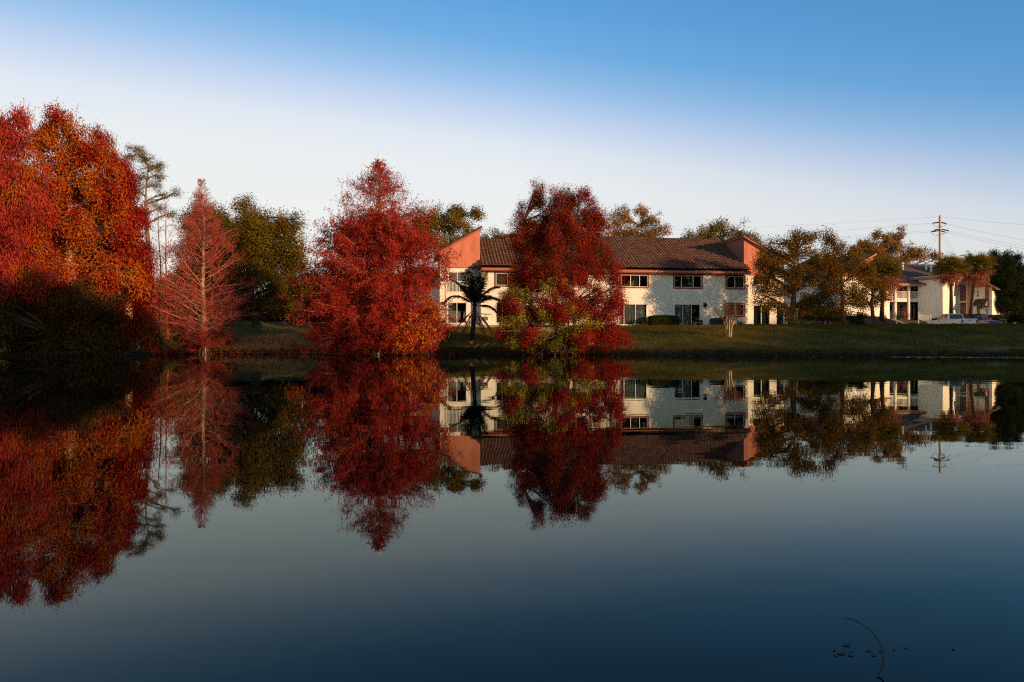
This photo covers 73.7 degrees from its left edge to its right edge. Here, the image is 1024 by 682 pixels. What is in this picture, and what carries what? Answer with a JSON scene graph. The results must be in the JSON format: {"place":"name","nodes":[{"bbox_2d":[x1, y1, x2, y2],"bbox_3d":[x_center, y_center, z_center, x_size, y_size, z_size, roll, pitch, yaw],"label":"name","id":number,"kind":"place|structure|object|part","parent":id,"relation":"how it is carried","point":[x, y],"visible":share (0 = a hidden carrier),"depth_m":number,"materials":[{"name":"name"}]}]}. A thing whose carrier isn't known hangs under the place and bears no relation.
{"place":"outdoors","nodes":[
{"label":"outdoors","id":0,"kind":"place"},
{"bbox_2d":[0,354,1023,681],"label":"water","id":1,"kind":"structure","parent":0,"point":[432,518],"depth_m":4.04,"materials":[{"name":"blue liquid"}]},
{"bbox_2d":[494,354,1023,357],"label":"floating debris","id":2,"kind":"object","parent":1,"relation":"on","point":[931,357],"visible":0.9,"depth_m":43.21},
{"bbox_2d":[843,617,883,677],"bbox_3d":[1.154,1.006,2.209,0.077,0.154,0.184,0,0,0],"label":"bent reed","id":3,"kind":"object","parent":1,"relation":"on","point":[879,671],"visible":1,"depth_m":2.20,"materials":[{"name":"plant"}]},
{"bbox_2d":[0,320,1023,356],"bbox_3d":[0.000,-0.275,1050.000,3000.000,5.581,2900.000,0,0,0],"label":"ground","id":4,"kind":"structure","parent":0,"point":[484,343],"depth_m":52.69,"materials":[{"name":"green plant"}]},
{"bbox_2d":[0,98,71,351],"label":"tree","id":5,"kind":"object","parent":4,"relation":"on","point":[24,213],"visible":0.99,"depth_m":47.92,"materials":[{"name":"plant"}]},
{"bbox_2d":[0,274,136,355],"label":"thicket","id":6,"kind":"object","parent":4,"relation":"on","point":[91,320],"visible":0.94,"depth_m":48.17,"materials":[{"name":"green plant"}]},
{"bbox_2d":[20,97,155,336],"bbox_3d":[-31.456,-8.669,50.440,10.406,18.519,5.898,0,0,0],"label":"cypress tree","id":7,"kind":"object","parent":4,"relation":"on","point":[76,155],"visible":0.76,"depth_m":49.97,"materials":[{"name":"orange plant"}]},
{"bbox_2d":[82,123,163,338],"bbox_3d":[-29.852,-8.379,52.510,6.391,17.275,3.413,0,0,0],"label":"cypress tree","id":8,"kind":"object","parent":4,"relation":"on","point":[142,217],"visible":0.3,"depth_m":52.24,"materials":[{"name":"red plant"}]},
{"bbox_2d":[93,307,164,353],"bbox_3d":[-28.270,-0.923,49.928,5.585,3.879,3.421,0,0,0],"label":"thicket","id":9,"kind":"object","parent":4,"relation":"on","point":[144,327],"visible":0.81,"depth_m":49.78,"materials":[{"name":"red plant"}]},
{"bbox_2d":[121,141,184,287],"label":"pine tree","id":10,"kind":"object","parent":4,"relation":"on","point":[145,160],"visible":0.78,"depth_m":65.84,"materials":[{"name":"green plant"}]},
{"bbox_2d":[146,207,175,343],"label":"sapling","id":11,"kind":"object","parent":4,"relation":"on","point":[161,293],"visible":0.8,"depth_m":52.55,"materials":[{"name":"plant"}]},
{"bbox_2d":[154,200,179,339],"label":"sapling","id":12,"kind":"object","parent":4,"relation":"on","point":[167,323],"visible":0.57,"depth_m":53.91,"materials":[{"name":"red plant"}]},
{"bbox_2d":[4,172,406,324],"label":"distant woods","id":13,"kind":"object","parent":4,"relation":"on","point":[270,318],"visible":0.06,"depth_m":93.44,"materials":[{"name":"green plant"}]},
{"bbox_2d":[145,178,272,353],"bbox_3d":[-24.822,-5.856,54.359,9.892,14.412,9.433,0,0,0],"label":"bare cypress","id":14,"kind":"object","parent":4,"relation":"on","point":[205,340],"visible":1,"depth_m":53.90,"materials":[{"name":"red plant"}]},
{"bbox_2d":[156,325,307,351],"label":"dry grass","id":15,"kind":"structure","parent":4,"relation":"on","point":[270,342],"depth_m":56.45,"materials":[{"name":"plant"}]},
{"bbox_2d":[167,191,318,326],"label":"oak tree","id":16,"kind":"object","parent":4,"relation":"on","point":[266,253],"visible":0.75,"depth_m":66.23,"materials":[{"name":"green plant"}]},
{"bbox_2d":[277,159,462,355],"bbox_3d":[-10.245,-6.058,51.459,13.393,15.622,13.606,0,0,0],"label":"cypress tree","id":17,"kind":"object","parent":4,"relation":"on","point":[364,285],"visible":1,"depth_m":49.10,"materials":[{"name":"red plant"}]},
{"bbox_2d":[403,199,486,264],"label":"oak tree","id":18,"kind":"object","parent":4,"relation":"on","point":[450,222],"visible":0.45,"depth_m":87.25,"materials":[{"name":"green plant"}]},
{"bbox_2d":[443,265,500,340],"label":"coconut palm","id":19,"kind":"object","parent":4,"relation":"on","point":[472,291],"visible":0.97,"depth_m":58.18,"materials":[{"name":"green plant"}]},
{"bbox_2d":[480,224,506,238],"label":"oak tree","id":20,"kind":"object","parent":4,"relation":"on","point":[499,235],"visible":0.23,"depth_m":91.60,"materials":[{"name":"green plant"}]},
{"bbox_2d":[492,176,549,354],"bbox_3d":[1.205,-5.831,52.914,5.618,14.138,3.296,0,0,0],"label":"cypress tree","id":21,"kind":"object","parent":4,"relation":"on","point":[528,225],"visible":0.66,"depth_m":52.67,"materials":[{"name":"red plant"}]},
{"bbox_2d":[54,345,1023,355],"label":"shore grass","id":22,"kind":"structure","parent":4,"relation":"on","point":[817,351],"depth_m":47.89,"materials":[{"name":"green plant"}]},
{"bbox_2d":[497,275,604,354],"bbox_3d":[2.779,-1.599,50.135,8.452,6.739,3.061,0,0,0],"label":"shrub","id":23,"kind":"object","parent":4,"relation":"on","point":[529,297],"visible":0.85,"depth_m":50.05,"materials":[{"name":"green plant"}]},
{"bbox_2d":[489,182,637,354],"bbox_3d":[3.872,-5.449,51.304,11.310,13.459,5.858,0,0,0],"label":"cypress tree","id":24,"kind":"object","parent":4,"relation":"on","point":[584,229],"visible":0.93,"depth_m":51.38,"materials":[{"name":"red plant"}]},
{"bbox_2d":[133,326,996,354],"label":"leaf litter","id":25,"kind":"object","parent":4,"relation":"on","point":[304,351],"visible":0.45,"depth_m":54.77,"materials":[{"name":"red plant"}]},
{"bbox_2d":[418,226,789,327],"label":"apartment house","id":26,"kind":"structure","parent":4,"relation":"on","point":[687,281],"depth_m":69.04,"materials":[{"name":"white paint"}]},
{"bbox_2d":[449,302,456,322],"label":"sliding door","id":27,"kind":"structure","parent":26,"relation":"in","point":[453,304],"depth_m":66.71,"materials":[{"name":"glass"}]},
{"bbox_2d":[448,272,465,291],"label":"balcony door","id":28,"kind":"structure","parent":26,"relation":"in","point":[458,274],"depth_m":66.75,"materials":[{"name":"white metal"}]},
{"bbox_2d":[496,302,505,322],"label":"sliding door","id":29,"kind":"structure","parent":26,"relation":"in","point":[497,319],"depth_m":66.36,"materials":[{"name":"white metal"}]},
{"bbox_2d":[495,272,519,286],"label":"window","id":30,"kind":"structure","parent":26,"relation":"in","point":[498,275],"depth_m":66.39,"materials":[{"name":"black glass"}]},
{"bbox_2d":[620,304,646,324],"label":"sliding door","id":31,"kind":"structure","parent":26,"relation":"in","point":[633,315],"depth_m":68.24,"materials":[{"name":"glass"}]},
{"bbox_2d":[620,273,648,287],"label":"window","id":32,"kind":"structure","parent":26,"relation":"in","point":[634,280],"depth_m":68.23,"materials":[{"name":"black glass"}]},
{"bbox_2d":[674,304,699,324],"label":"sliding door","id":33,"kind":"structure","parent":26,"relation":"in","point":[684,311],"depth_m":68.98,"materials":[{"name":"glass"}]},
{"bbox_2d":[673,274,702,288],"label":"window","id":34,"kind":"structure","parent":26,"relation":"in","point":[686,279],"depth_m":68.98,"materials":[{"name":"black glass"}]},
{"bbox_2d":[725,275,744,288],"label":"window","id":35,"kind":"structure","parent":26,"relation":"in","point":[739,277],"depth_m":69.64,"materials":[{"name":"black glass"}]},
{"bbox_2d":[725,303,744,316],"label":"window","id":36,"kind":"structure","parent":26,"relation":"in","point":[735,304],"depth_m":69.68,"materials":[{"name":"black glass"}]},
{"bbox_2d":[753,305,769,323],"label":"sliding door","id":37,"kind":"structure","parent":26,"relation":"in","point":[762,318],"depth_m":71.10,"materials":[{"name":"white metal"}]},
{"bbox_2d":[776,305,788,323],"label":"sliding door","id":38,"kind":"structure","parent":26,"relation":"in","point":[777,319],"depth_m":71.47,"materials":[{"name":"white metal"}]},
{"bbox_2d":[604,200,673,237],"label":"oak tree","id":39,"kind":"object","parent":4,"relation":"on","point":[632,231],"visible":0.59,"depth_m":91.68,"materials":[{"name":"green plant"}]},
{"bbox_2d":[639,316,650,324],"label":"yucca","id":40,"kind":"object","parent":4,"relation":"on","point":[644,321],"visible":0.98,"depth_m":67.19,"materials":[{"name":"green plant"}]},
{"bbox_2d":[648,315,679,324],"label":"hedge","id":41,"kind":"object","parent":4,"relation":"on","point":[664,319],"visible":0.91,"depth_m":67.35,"materials":[{"name":"green plant"}]},
{"bbox_2d":[709,318,721,324],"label":"air conditioner","id":42,"kind":"object","parent":4,"relation":"on","point":[714,321],"visible":0.8,"depth_m":67.91,"materials":[{"name":"grey metal"}]},
{"bbox_2d":[680,216,766,243],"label":"oak tree","id":43,"kind":"object","parent":4,"relation":"on","point":[711,233],"visible":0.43,"depth_m":96.37,"materials":[{"name":"green plant"}]},
{"bbox_2d":[712,298,746,337],"bbox_3d":[17.567,-1.868,54.935,2.887,3.291,3.419,0,0,26],"label":"crepe myrtle","id":44,"kind":"object","parent":4,"relation":"on","point":[729,333],"visible":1,"depth_m":54.47,"materials":[{"name":"brown plant"}]},
{"bbox_2d":[745,225,845,325],"bbox_3d":[25.831,-6.085,62.574,9.627,9.566,4.681,0,0,0],"label":"oak tree","id":45,"kind":"object","parent":4,"relation":"on","point":[770,260],"visible":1,"depth_m":62.19,"materials":[{"name":"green plant"}]},
{"bbox_2d":[790,308,815,324],"bbox_3d":[26.079,-2.115,61.518,2.748,1.707,1.442,0,0,0],"label":"shrub","id":46,"kind":"object","parent":4,"relation":"on","point":[801,322],"visible":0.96,"depth_m":61.38,"materials":[{"name":"green plant"}]},
{"bbox_2d":[784,253,892,318],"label":"apartment house","id":47,"kind":"structure","parent":4,"relation":"on","point":[886,308],"depth_m":90.93,"materials":[{"name":"white paint"}]},
{"bbox_2d":[812,224,869,324],"bbox_3d":[30.565,-6.116,63.505,4.984,9.518,4.391,0,0,-35],"label":"oak tree","id":48,"kind":"object","parent":4,"relation":"on","point":[840,251],"visible":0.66,"depth_m":63.12,"materials":[{"name":"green plant"}]},
{"bbox_2d":[812,316,902,323],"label":"mulch bed","id":49,"kind":"object","parent":4,"relation":"on","point":[889,321],"visible":0.2,"depth_m":77.26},
{"bbox_2d":[797,306,846,320],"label":"hedge","id":50,"kind":"object","parent":49,"relation":"on","point":[820,316],"visible":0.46,"depth_m":73.52,"materials":[{"name":"green plant"}]},
{"bbox_2d":[845,310,870,322],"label":"shrub","id":51,"kind":"object","parent":4,"relation":"on","point":[861,314],"visible":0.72,"depth_m":69.89,"materials":[{"name":"green plant"}]},
{"bbox_2d":[848,315,867,324],"bbox_3d":[32.147,-1.571,63.465,2.161,1.624,1.833,0,0,39],"label":"shrub","id":52,"kind":"object","parent":4,"relation":"on","point":[859,321],"visible":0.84,"depth_m":63.31,"materials":[{"name":"green plant"}]},
{"bbox_2d":[844,251,897,324],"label":"oak tree","id":53,"kind":"object","parent":4,"relation":"on","point":[871,282],"visible":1,"depth_m":59.32,"materials":[{"name":"green plant"}]},
{"bbox_2d":[863,251,911,321],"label":"fan palm","id":54,"kind":"object","parent":4,"relation":"on","point":[890,267],"visible":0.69,"depth_m":77.17,"materials":[{"name":"green plant"}]},
{"bbox_2d":[847,223,943,263],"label":"oak tree","id":55,"kind":"object","parent":4,"relation":"on","point":[890,244],"visible":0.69,"depth_m":127.42,"materials":[{"name":"green plant"}]},
{"bbox_2d":[892,313,907,321],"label":"shrub","id":56,"kind":"object","parent":4,"relation":"on","point":[900,316],"visible":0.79,"depth_m":93.11,"materials":[{"name":"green plant"}]},
{"bbox_2d":[918,312,930,323],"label":"ramp railing","id":57,"kind":"object","parent":4,"relation":"on","point":[919,316],"visible":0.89,"depth_m":88.25,"materials":[{"name":"white metal"}]},
{"bbox_2d":[875,262,1003,319],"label":"apartment house","id":58,"kind":"structure","parent":4,"relation":"on","point":[923,292],"depth_m":96.72,"materials":[{"name":"white paint"}]},
{"bbox_2d":[899,304,903,311],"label":"window","id":59,"kind":"structure","parent":58,"relation":"in","point":[900,305],"depth_m":98.84,"materials":[{"name":"black glass"}]},
{"bbox_2d":[910,304,914,319],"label":"door","id":60,"kind":"structure","parent":58,"relation":"in","point":[913,318],"depth_m":99.05,"materials":[{"name":"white metal"}]},
{"bbox_2d":[931,215,953,255],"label":"transmission pole","id":61,"kind":"object","parent":4,"relation":"on","point":[939,229],"visible":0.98,"depth_m":189.81,"materials":[{"name":"wood"}]},
{"bbox_2d":[930,251,972,313],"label":"fan palm","id":62,"kind":"object","parent":4,"relation":"on","point":[946,265],"visible":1,"depth_m":93.44,"materials":[{"name":"green plant"}]},
{"bbox_2d":[961,250,998,313],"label":"fan palm","id":63,"kind":"object","parent":4,"relation":"on","point":[976,262],"visible":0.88,"depth_m":94.20,"materials":[{"name":"green plant"}]},
{"bbox_2d":[987,314,1003,320],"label":"hedge","id":64,"kind":"object","parent":4,"relation":"on","point":[996,317],"visible":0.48,"depth_m":93.07,"materials":[{"name":"green plant"}]},
{"bbox_2d":[986,247,1023,317],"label":"conifer tree","id":65,"kind":"object","parent":4,"relation":"on","point":[1008,276],"visible":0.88,"depth_m":96.27,"materials":[{"name":"green plant"}]},
{"bbox_2d":[1002,311,1023,323],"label":"shrub","id":66,"kind":"object","parent":4,"relation":"on","point":[1016,318],"visible":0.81,"depth_m":83.70,"materials":[{"name":"green plant"}]},
{"bbox_2d":[0,0,1023,288],"label":"sky","id":67,"kind":"structure","parent":0,"point":[777,114],"materials":[{"name":"blue"}]},
{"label":"parking lot","id":68,"kind":"structure","parent":0,"visible":0},
{"bbox_2d":[927,314,977,323],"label":"pickup truck","id":69,"kind":"object","parent":68,"relation":"on","point":[949,318],"visible":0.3,"depth_m":79.48,"materials":[{"name":"white paint"}]},
{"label":"rear window","id":70,"kind":"part","parent":69,"relation":"part of","materials":[{"name":"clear glass"}]},
{"bbox_2d":[962,314,990,320],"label":"suv","id":71,"kind":"object","parent":68,"relation":"on","point":[982,316],"visible":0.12,"depth_m":87.55,"materials":[{"name":"black paint"}]},
{"bbox_2d":[978,320,1000,323],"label":"sedan","id":72,"kind":"object","parent":68,"relation":"on","point":[987,321],"visible":0.03,"depth_m":82.57,"materials":[{"name":"blue metal"}]}
]}

